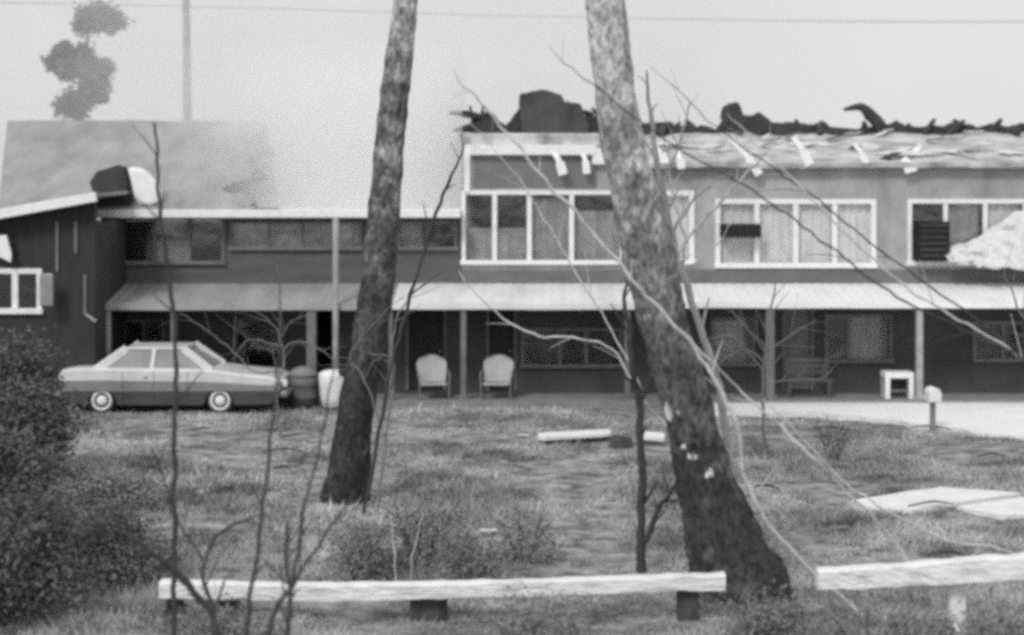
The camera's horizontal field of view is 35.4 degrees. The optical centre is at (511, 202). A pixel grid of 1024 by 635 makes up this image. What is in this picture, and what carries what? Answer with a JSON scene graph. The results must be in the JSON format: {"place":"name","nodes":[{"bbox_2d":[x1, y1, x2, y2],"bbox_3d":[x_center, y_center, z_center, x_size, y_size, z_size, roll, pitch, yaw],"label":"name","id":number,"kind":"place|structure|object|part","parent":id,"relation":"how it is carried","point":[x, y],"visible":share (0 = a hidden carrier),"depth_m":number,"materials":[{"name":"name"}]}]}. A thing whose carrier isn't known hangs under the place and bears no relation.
{"place":"outdoors","nodes":[
{"label":"outdoors","id":0,"kind":"place"},
{"bbox_2d":[0,218,1023,634],"bbox_3d":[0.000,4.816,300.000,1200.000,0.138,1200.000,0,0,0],"label":"ground","id":1,"kind":"structure","parent":0,"point":[832,488],"depth_m":24.69,"materials":[{"name":"plant"}]},
{"bbox_2d":[0,321,77,410],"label":"shrub","id":2,"kind":"object","parent":1,"relation":"on","point":[10,363],"visible":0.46,"depth_m":33.06,"materials":[{"name":"grey plant"}]},
{"bbox_2d":[0,414,92,532],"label":"shrub","id":3,"kind":"object","parent":1,"relation":"on","point":[14,462],"visible":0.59,"depth_m":22.91,"materials":[{"name":"grey plant"}]},
{"bbox_2d":[0,361,106,475],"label":"shrub","id":4,"kind":"object","parent":1,"relation":"on","point":[14,408],"visible":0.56,"depth_m":27.82,"materials":[{"name":"black plant"}]},
{"bbox_2d":[0,465,133,632],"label":"shrub","id":5,"kind":"object","parent":1,"relation":"on","point":[29,537],"visible":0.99,"depth_m":18.49,"materials":[{"name":"grey plant"}]},
{"bbox_2d":[0,190,161,409],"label":"timber house","id":6,"kind":"structure","parent":1,"relation":"on","point":[62,269],"depth_m":37.00,"materials":[{"name":"black paint"}]},
{"bbox_2d":[0,268,43,313],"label":"window","id":7,"kind":"structure","parent":6,"relation":"in","point":[15,272],"depth_m":36.95,"materials":[{"name":"white paint"}]},
{"bbox_2d":[40,0,135,120],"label":"tree","id":8,"kind":"object","parent":1,"relation":"on","point":[66,60],"visible":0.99,"depth_m":61.76,"materials":[{"name":"grey plant"}]},
{"bbox_2d":[25,484,192,593],"bbox_3d":[-5.253,4.278,20.559,2.335,1.158,2.154,0,0,38],"label":"shrub","id":9,"kind":"object","parent":1,"relation":"on","point":[125,547],"visible":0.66,"depth_m":20.37,"materials":[{"name":"grey plant"}]},
{"bbox_2d":[57,451,182,516],"bbox_3d":[-6.141,4.358,25.043,2.056,0.992,1.704,0,0,-29],"label":"shrub","id":10,"kind":"object","parent":1,"relation":"on","point":[133,489],"visible":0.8,"depth_m":24.87,"materials":[{"name":"grey plant"}]},
{"bbox_2d":[52,494,277,634],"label":"bare sapling","id":11,"kind":"object","parent":1,"relation":"on","point":[201,600],"visible":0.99,"depth_m":15.49,"materials":[{"name":"grey plant"}]},
{"bbox_2d":[131,122,202,634],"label":"bare sapling","id":12,"kind":"object","parent":1,"relation":"on","point":[171,501],"visible":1,"depth_m":16.25,"materials":[{"name":"black plant"}]},
{"bbox_2d":[54,340,291,413],"bbox_3d":[-7.748,4.027,37.238,5.299,1.546,1.876,0,0,0],"label":"parked car","id":13,"kind":"object","parent":1,"relation":"on","point":[137,372],"visible":0.87,"depth_m":36.33,"materials":[{"name":"paint"}]},
{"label":"windows","id":14,"kind":"part","parent":13,"relation":"part of","materials":[{"name":"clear glass"}]},
{"bbox_2d":[182,0,191,120],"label":"utility pole","id":15,"kind":"object","parent":1,"relation":"on","point":[187,113],"visible":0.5,"depth_m":57.88,"materials":[{"name":"grey wood"}]},
{"bbox_2d":[0,2,1023,21],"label":"overhead wire","id":16,"kind":"object","parent":15,"relation":"attached to","point":[505,15],"visible":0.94,"depth_m":57.98,"materials":[{"name":"paint"}]},
{"bbox_2d":[192,426,211,430],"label":"fallen stick","id":17,"kind":"object","parent":1,"relation":"on","point":[201,428],"visible":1,"depth_m":33.49,"materials":[{"name":"grey wood"}]},
{"bbox_2d":[125,583,293,634],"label":"weed clump","id":18,"kind":"object","parent":1,"relation":"on","point":[223,622],"visible":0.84,"depth_m":17.52,"materials":[{"name":"grey plant"}]},
{"bbox_2d":[0,120,461,399],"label":"motel wing","id":19,"kind":"structure","parent":1,"relation":"on","point":[233,232],"depth_m":40.00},
{"bbox_2d":[126,319,164,346],"bbox_3d":[-9.158,3.489,39.975,1.092,1.167,0.170,0,0,0],"label":"window","id":20,"kind":"structure","parent":19,"relation":"in","point":[143,321],"depth_m":39.95,"materials":[{"name":"paint"}]},
{"bbox_2d":[117,218,225,264],"bbox_3d":[-8.484,0.941,40.056,2.734,1.209,0.333,0,0,0],"label":"window","id":21,"kind":"structure","parent":19,"relation":"in","point":[179,251],"depth_m":39.96,"materials":[{"name":"glass"}]},
{"bbox_2d":[234,318,281,367],"bbox_3d":[-6.326,3.520,39.975,1.239,1.314,0.170,0,0,0],"label":"window","id":22,"kind":"structure","parent":19,"relation":"in","point":[235,319],"depth_m":39.95,"materials":[{"name":"paint"}]},
{"bbox_2d":[228,221,362,249],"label":"window","id":23,"kind":"structure","parent":19,"relation":"in","point":[244,235],"depth_m":40.15,"materials":[{"name":"glass"}]},
{"bbox_2d":[406,309,445,390],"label":"door","id":24,"kind":"structure","parent":19,"relation":"in","point":[425,328],"depth_m":40.05,"materials":[{"name":"paint"}]},
{"bbox_2d":[398,221,457,249],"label":"window","id":25,"kind":"structure","parent":19,"relation":"in","point":[410,233],"depth_m":40.12,"materials":[{"name":"glass"}]},
{"bbox_2d":[156,243,342,436],"bbox_3d":[-5.194,2.853,32.956,4.224,4.057,0.424,0,0,0],"label":"bare sapling","id":26,"kind":"object","parent":1,"relation":"on","point":[279,377],"visible":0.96,"depth_m":32.98,"materials":[{"name":"grey plant"}]},
{"bbox_2d":[242,271,311,634],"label":"bare sapling","id":27,"kind":"object","parent":1,"relation":"on","point":[249,594],"visible":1,"depth_m":15.00,"materials":[{"name":"grey plant"}]},
{"bbox_2d":[263,447,301,451],"bbox_3d":[-4.379,4.726,30.717,0.781,0.092,0.048,0,0,3],"label":"fallen stick","id":28,"kind":"object","parent":1,"relation":"on","point":[283,448],"visible":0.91,"depth_m":30.71,"materials":[{"name":"grey wood"}]},
{"bbox_2d":[273,465,292,470],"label":"fallen stick","id":29,"kind":"object","parent":1,"relation":"on","point":[283,466],"visible":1,"depth_m":28.61,"materials":[{"name":"grey wood"}]},
{"bbox_2d":[280,433,313,437],"bbox_3d":[-4.363,4.719,32.603,0.718,0.090,0.039,0,0,-25],"label":"fallen stick","id":30,"kind":"object","parent":1,"relation":"on","point":[297,434],"visible":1,"depth_m":32.59,"materials":[{"name":"grey wood"}]},
{"bbox_2d":[288,366,318,409],"bbox_3d":[-4.865,4.309,37.500,0.710,0.982,0.710,0,0,0],"label":"oil drum","id":31,"kind":"object","parent":1,"relation":"on","point":[303,382],"visible":0.98,"depth_m":37.22,"materials":[{"name":"paint"}]},
{"bbox_2d":[261,315,370,634],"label":"bare sapling","id":32,"kind":"object","parent":1,"relation":"on","point":[291,582],"visible":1,"depth_m":14.60,"materials":[{"name":"grey plant"}]},
{"bbox_2d":[318,367,344,410],"bbox_3d":[-4.114,4.300,37.200,0.735,1.000,0.670,0,0,0],"label":"rubbish bin","id":33,"kind":"object","parent":1,"relation":"on","point":[325,376],"visible":0.68,"depth_m":36.94,"materials":[{"name":"white paint"}]},
{"bbox_2d":[314,507,408,581],"bbox_3d":[-1.944,4.391,20.314,1.165,0.925,1.357,0,0,-37],"label":"weed clump","id":34,"kind":"object","parent":1,"relation":"on","point":[360,548],"visible":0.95,"depth_m":20.25,"materials":[{"name":"grey plant"}]},
{"bbox_2d":[319,0,417,505],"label":"leaning tree","id":35,"kind":"object","parent":1,"relation":"on","point":[349,466],"visible":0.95,"depth_m":25.55,"materials":[{"name":"grey plant"}]},
{"bbox_2d":[388,515,396,580],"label":"dry stalk","id":36,"kind":"object","parent":1,"relation":"on","point":[394,551],"visible":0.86,"depth_m":19.98,"materials":[{"name":"grey plant"}]},
{"bbox_2d":[321,251,498,509],"bbox_3d":[-1.591,2.798,25.074,2.823,4.114,0.476,0,0,0],"label":"bare sapling","id":37,"kind":"object","parent":1,"relation":"on","point":[391,386],"visible":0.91,"depth_m":24.98,"materials":[{"name":"grey plant"}]},
{"bbox_2d":[361,143,464,516],"bbox_3d":[-1.520,1.974,24.323,1.623,5.764,0.198,0,0,9],"label":"bare sapling","id":38,"kind":"object","parent":1,"relation":"on","point":[389,369],"visible":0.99,"depth_m":24.36,"materials":[{"name":"grey plant"}]},
{"bbox_2d":[409,513,423,580],"bbox_3d":[-1.199,4.369,20.091,0.194,0.958,0.051,0,0,-4],"label":"dry stalk","id":39,"kind":"object","parent":1,"relation":"on","point":[414,549],"visible":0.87,"depth_m":20.09,"materials":[{"name":"grey plant"}]},
{"bbox_2d":[364,484,488,568],"bbox_3d":[-1.128,4.328,21.574,1.696,1.055,1.874,0,0,26],"label":"weed clump","id":40,"kind":"object","parent":1,"relation":"on","point":[417,517],"visible":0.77,"depth_m":21.52,"materials":[{"name":"grey plant"}]},
{"bbox_2d":[159,571,725,621],"bbox_3d":[-0.795,4.587,18.616,6.501,0.626,0.541,0,0,0],"label":"rail fence","id":41,"kind":"object","parent":1,"relation":"on","point":[429,600],"visible":0.84,"depth_m":18.41,"materials":[{"name":"paint"}]},
{"bbox_2d":[416,512,542,580],"bbox_3d":[-0.546,4.334,19.889,1.467,1.036,1.434,0,0,42],"label":"weed clump","id":42,"kind":"object","parent":1,"relation":"on","point":[462,558],"visible":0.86,"depth_m":19.86,"materials":[{"name":"grey plant"}]},
{"bbox_2d":[479,528,496,531],"bbox_3d":[-0.353,4.737,23.239,0.284,0.031,0.090,0,0,-2],"label":"board scrap","id":43,"kind":"object","parent":1,"relation":"on","point":[487,529],"visible":0.71,"depth_m":23.20,"materials":[{"name":"white wood"}]},
{"bbox_2d":[482,503,577,565],"bbox_3d":[0.251,4.436,21.422,1.112,0.834,1.184,0,0,-22],"label":"weed clump","id":44,"kind":"object","parent":1,"relation":"on","point":[534,541],"visible":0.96,"depth_m":21.38,"materials":[{"name":"grey plant"}]},
{"bbox_2d":[451,581,628,634],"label":"weed clump","id":45,"kind":"object","parent":1,"relation":"on","point":[539,627],"visible":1,"depth_m":17.26,"materials":[{"name":"grey plant"}]},
{"bbox_2d":[427,112,666,428],"bbox_3d":[0.890,1.821,21.133,4.008,6.078,0.289,0,0,-5],"label":"arching whip","id":46,"kind":"object","parent":1,"relation":"on","point":[601,343],"visible":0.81,"depth_m":21.10,"materials":[{"name":"grey plant"}]},
{"bbox_2d":[538,429,610,440],"bbox_3d":[1.240,4.650,32.188,1.669,0.100,0.428,0,0,-23],"label":"fallen board","id":47,"kind":"object","parent":1,"relation":"on","point":[546,436],"visible":1,"depth_m":32.10,"materials":[{"name":"white paint"}]},
{"bbox_2d":[608,434,632,448],"bbox_3d":[2.126,4.698,31.559,0.511,0.304,0.504,0,0,0],"label":"rock","id":48,"kind":"object","parent":1,"relation":"on","point":[619,442],"visible":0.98,"depth_m":31.39,"materials":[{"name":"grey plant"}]},
{"bbox_2d":[610,283,677,573],"bbox_3d":[1.877,2.846,20.660,1.218,4.015,0.456,0,0,4],"label":"bare sapling","id":49,"kind":"object","parent":1,"relation":"on","point":[642,539],"visible":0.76,"depth_m":20.71,"materials":[{"name":"black plant"}]},
{"bbox_2d":[644,431,664,440],"bbox_3d":[2.795,4.650,32.002,0.619,0.100,0.408,0,0,26],"label":"fallen board","id":50,"kind":"object","parent":1,"relation":"on","point":[659,436],"visible":0.8,"depth_m":31.85,"materials":[{"name":"white paint"}]},
{"bbox_2d":[451,67,863,617],"bbox_3d":[2.002,1.759,18.167,5.541,6.459,0.312,0,0,-13],"label":"arching whip","id":51,"kind":"object","parent":1,"relation":"on","point":[836,592],"visible":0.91,"depth_m":18.20,"materials":[{"name":"grey plant"}]},
{"bbox_2d":[585,0,793,606],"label":"leaning tree","id":52,"kind":"object","parent":1,"relation":"on","point":[723,531],"visible":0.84,"depth_m":19.50,"materials":[{"name":"grey plant"}]},
{"bbox_2d":[695,344,947,625],"bbox_3d":[3.076,2.809,18.473,1.796,3.625,3.453,0,0,-33],"label":"arching whip","id":53,"kind":"object","parent":52,"relation":"attached to","point":[823,468],"visible":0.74,"depth_m":17.46,"materials":[{"name":"grey plant"}]},
{"bbox_2d":[653,69,1023,352],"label":"arching whip","id":54,"kind":"object","parent":52,"relation":"attached to","point":[940,294],"visible":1,"depth_m":18.20,"materials":[{"name":"grey plant"}]},
{"bbox_2d":[726,114,1021,359],"bbox_3d":[5.088,1.369,18.213,5.454,4.736,0.285,0,0,-6],"label":"arching whip","id":55,"kind":"object","parent":52,"relation":"attached to","point":[901,282],"visible":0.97,"depth_m":18.16,"materials":[{"name":"grey plant"}]},
{"bbox_2d":[637,70,749,477],"bbox_3d":[2.451,1.524,21.941,1.601,6.683,0.428,0,0,7],"label":"pale snag","id":56,"kind":"object","parent":1,"relation":"on","point":[699,322],"visible":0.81,"depth_m":21.99,"materials":[{"name":"grey wood"}]},
{"bbox_2d":[392,90,1023,399],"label":"motel building","id":57,"kind":"structure","parent":1,"relation":"on","point":[929,194],"depth_m":40.00,"materials":[{"name":"white paint"}]},
{"bbox_2d":[486,309,516,390],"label":"door","id":58,"kind":"structure","parent":57,"relation":"in","point":[501,339],"depth_m":40.05,"materials":[{"name":"paint"}]},
{"bbox_2d":[460,191,621,264],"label":"window","id":59,"kind":"structure","parent":57,"relation":"in","point":[535,244],"depth_m":40.15,"materials":[{"name":"grey glass"}]},
{"bbox_2d":[520,328,622,367],"bbox_3d":[1.484,3.615,39.975,2.586,0.998,0.170,0,0,0],"label":"window","id":60,"kind":"structure","parent":57,"relation":"in","point":[522,365],"depth_m":39.95,"materials":[{"name":"paint"}]},
{"bbox_2d":[659,191,695,264],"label":"window","id":61,"kind":"structure","parent":57,"relation":"in","point":[687,222],"depth_m":40.12,"materials":[{"name":"white paint"}]},
{"bbox_2d":[710,317,756,365],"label":"window","id":62,"kind":"structure","parent":57,"relation":"in","point":[733,325],"depth_m":40.15,"materials":[{"name":"glass"}]},
{"bbox_2d":[714,199,877,267],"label":"window","id":63,"kind":"structure","parent":57,"relation":"in","point":[782,243],"depth_m":40.15,"materials":[{"name":"white glass"}]},
{"bbox_2d":[782,308,813,390],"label":"door","id":64,"kind":"structure","parent":57,"relation":"in","point":[803,317],"depth_m":40.05,"materials":[{"name":"paint"}]},
{"bbox_2d":[823,314,893,362],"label":"window","id":65,"kind":"structure","parent":57,"relation":"in","point":[866,334],"depth_m":40.15,"materials":[{"name":"glass"}]},
{"bbox_2d":[906,199,1023,265],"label":"window","id":66,"kind":"structure","parent":57,"relation":"in","point":[962,215],"depth_m":40.13,"materials":[{"name":"white paint"}]},
{"bbox_2d":[946,209,1023,270],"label":"torn sheet","id":67,"kind":"object","parent":57,"relation":"on","point":[991,247],"visible":1,"depth_m":39.38,"materials":[{"name":"white fabric"}]},
{"bbox_2d":[971,321,1023,361],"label":"window","id":68,"kind":"structure","parent":57,"relation":"in","point":[1002,358],"depth_m":39.95,"materials":[{"name":"paint"}]},
{"bbox_2d":[649,133,778,267],"bbox_3d":[2.966,1.824,24.000,2.034,6.072,0.324,0,0,0],"label":"bare sapling","id":69,"kind":"object","parent":1,"relation":"on","point":[704,218],"visible":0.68,"depth_m":24.00,"materials":[{"name":"grey plant"}]},
{"bbox_2d":[754,484,780,490],"bbox_3d":[4.249,4.709,26.616,0.063,0.092,0.644,0,0,-35],"label":"fallen stick","id":70,"kind":"object","parent":1,"relation":"on","point":[770,485],"visible":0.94,"depth_m":26.62,"materials":[{"name":"grey wood"}]},
{"bbox_2d":[699,278,836,448],"bbox_3d":[4.856,3.168,31.049,2.924,3.411,0.401,0,0,0],"label":"bare sapling","id":71,"kind":"object","parent":1,"relation":"on","point":[763,360],"visible":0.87,"depth_m":31.00,"materials":[{"name":"grey plant"}]},
{"bbox_2d":[715,579,830,634],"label":"weed clump","id":72,"kind":"object","parent":1,"relation":"on","point":[767,615],"visible":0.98,"depth_m":17.95,"materials":[{"name":"grey plant"}]},
{"bbox_2d":[550,37,1023,362],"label":"arching whip","id":73,"kind":"object","parent":1,"relation":"on","point":[903,300],"visible":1,"depth_m":17.31,"materials":[{"name":"grey plant"}]},
{"bbox_2d":[812,426,850,430],"bbox_3d":[6.675,4.705,33.503,0.888,0.092,0.058,0,0,36],"label":"fallen stick","id":74,"kind":"object","parent":1,"relation":"on","point":[832,427],"visible":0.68,"depth_m":33.48,"materials":[{"name":"grey wood"}]},
{"bbox_2d":[829,526,847,528],"bbox_3d":[4.746,4.727,23.379,0.263,0.030,0.094,0,0,0],"label":"board scrap","id":75,"kind":"object","parent":1,"relation":"on","point":[838,527],"visible":1,"depth_m":23.34,"materials":[{"name":"grey wood"}]},
{"bbox_2d":[803,416,877,461],"bbox_3d":[6.069,4.395,30.098,1.100,0.916,1.148,0,0,-22],"label":"weed clump","id":76,"kind":"object","parent":1,"relation":"on","point":[835,447],"visible":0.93,"depth_m":29.96,"materials":[{"name":"grey plant"}]},
{"bbox_2d":[859,455,887,458],"bbox_3d":[6.747,4.752,30.016,0.576,0.036,0.090,0,0,-20],"label":"board scrap","id":77,"kind":"object","parent":1,"relation":"on","point":[878,456],"visible":1,"depth_m":29.99,"materials":[{"name":"grey wood"}]},
{"bbox_2d":[785,582,968,634],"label":"weed clump","id":78,"kind":"object","parent":1,"relation":"on","point":[872,628],"visible":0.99,"depth_m":16.68,"materials":[{"name":"grey plant"}]},
{"bbox_2d":[762,391,1014,555],"bbox_3d":[4.679,3.447,17.968,3.831,2.715,0.201,0,0,-4],"label":"arching whip","id":79,"kind":"object","parent":1,"relation":"on","point":[909,521],"visible":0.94,"depth_m":17.90,"materials":[{"name":"grey plant"}]},
{"bbox_2d":[815,552,1023,634],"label":"rail fence","id":80,"kind":"object","parent":1,"relation":"on","point":[956,574],"visible":0.99,"depth_m":17.27,"materials":[{"name":"paint"}]},
{"bbox_2d":[910,425,950,429],"bbox_3d":[8.793,4.719,33.751,0.874,0.090,0.059,0,0,31],"label":"fallen stick","id":81,"kind":"object","parent":1,"relation":"on","point":[929,426],"visible":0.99,"depth_m":33.78,"materials":[{"name":"grey wood"}]},
{"bbox_2d":[924,386,941,431],"bbox_3d":[8.779,4.325,33.519,0.260,0.950,0.420,0,0,0],"label":"post box","id":82,"kind":"object","parent":1,"relation":"on","point":[932,395],"visible":0.98,"depth_m":33.48,"materials":[{"name":"metal"}]},
{"bbox_2d":[927,551,968,555],"bbox_3d":[5.934,4.758,21.758,0.647,0.088,0.059,0,0,27],"label":"fallen stick","id":83,"kind":"object","parent":1,"relation":"on","point":[950,552],"visible":0.8,"depth_m":21.77,"materials":[{"name":"grey wood"}]},
{"bbox_2d":[902,590,1023,634],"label":"weed clump","id":84,"kind":"object","parent":1,"relation":"on","point":[993,624],"visible":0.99,"depth_m":16.53,"materials":[{"name":"grey plant"}]},
{"bbox_2d":[978,452,1007,456],"bbox_3d":[9.027,4.734,30.168,0.548,0.084,0.054,0,0,11],"label":"fallen stick","id":85,"kind":"object","parent":1,"relation":"on","point":[992,453],"visible":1,"depth_m":30.16,"materials":[{"name":"grey wood"}]},
{"bbox_2d":[1002,231,1023,335],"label":"bare sapling","id":86,"kind":"object","parent":1,"relation":"on","point":[1019,312],"visible":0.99,"depth_m":29.99,"materials":[{"name":"grey plant"}]},
{"bbox_2d":[0,0,1023,208],"label":"sky","id":87,"kind":"structure","parent":0,"point":[314,77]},
{"bbox_2d":[116,393,1023,407],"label":"pavement","id":88,"kind":"structure","parent":0,"point":[546,399],"depth_m":38.09,"materials":[{"name":"concrete"}]},
{"bbox_2d":[416,355,449,400],"bbox_3d":[-1.888,4.172,38.257,0.768,1.029,0.826,0,0,-9],"label":"lawn chair","id":89,"kind":"object","parent":88,"relation":"on","point":[431,370],"visible":1,"depth_m":38.47,"materials":[{"name":"metal"}]},
{"bbox_2d":[480,355,513,400],"bbox_3d":[-0.346,4.172,38.277,0.768,1.029,0.826,0,0,6],"label":"lawn chair","id":90,"kind":"object","parent":88,"relation":"on","point":[498,370],"visible":1,"depth_m":38.49,"materials":[{"name":"metal"}]},
{"bbox_2d":[783,358,832,397],"bbox_3d":[7.096,4.220,38.565,1.109,0.920,0.530,0,0,0],"label":"porch bench","id":91,"kind":"object","parent":88,"relation":"on","point":[825,366],"visible":0.83,"depth_m":38.80,"materials":[{"name":"grey wood"}]},
{"bbox_2d":[881,370,913,398],"bbox_3d":[9.218,4.361,38.460,0.684,0.639,0.520,0,0,0],"label":"side table","id":92,"kind":"object","parent":88,"relation":"on","point":[897,381],"visible":1,"depth_m":38.27,"materials":[{"name":"white paint"}]},
{"bbox_2d":[714,403,1023,439],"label":"driveway","id":93,"kind":"structure","parent":0,"point":[998,420],"depth_m":36.07,"materials":[{"name":"grey concrete"}]},
{"bbox_2d":[850,487,1020,513],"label":"path","id":94,"kind":"structure","parent":0,"point":[900,501],"depth_m":25.57,"materials":[{"name":"concrete"}]},
{"bbox_2d":[908,500,953,506],"bbox_3d":[6.497,4.668,24.944,0.747,0.084,0.043,0,0,-8],"label":"fallen stick","id":95,"kind":"object","parent":94,"relation":"on","point":[932,501],"visible":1,"depth_m":24.93,"materials":[{"name":"grey wood"}]},
{"bbox_2d":[956,497,1023,519],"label":"path","id":96,"kind":"structure","parent":0,"point":[1003,509],"depth_m":24.73,"materials":[{"name":"concrete"}]}
]}

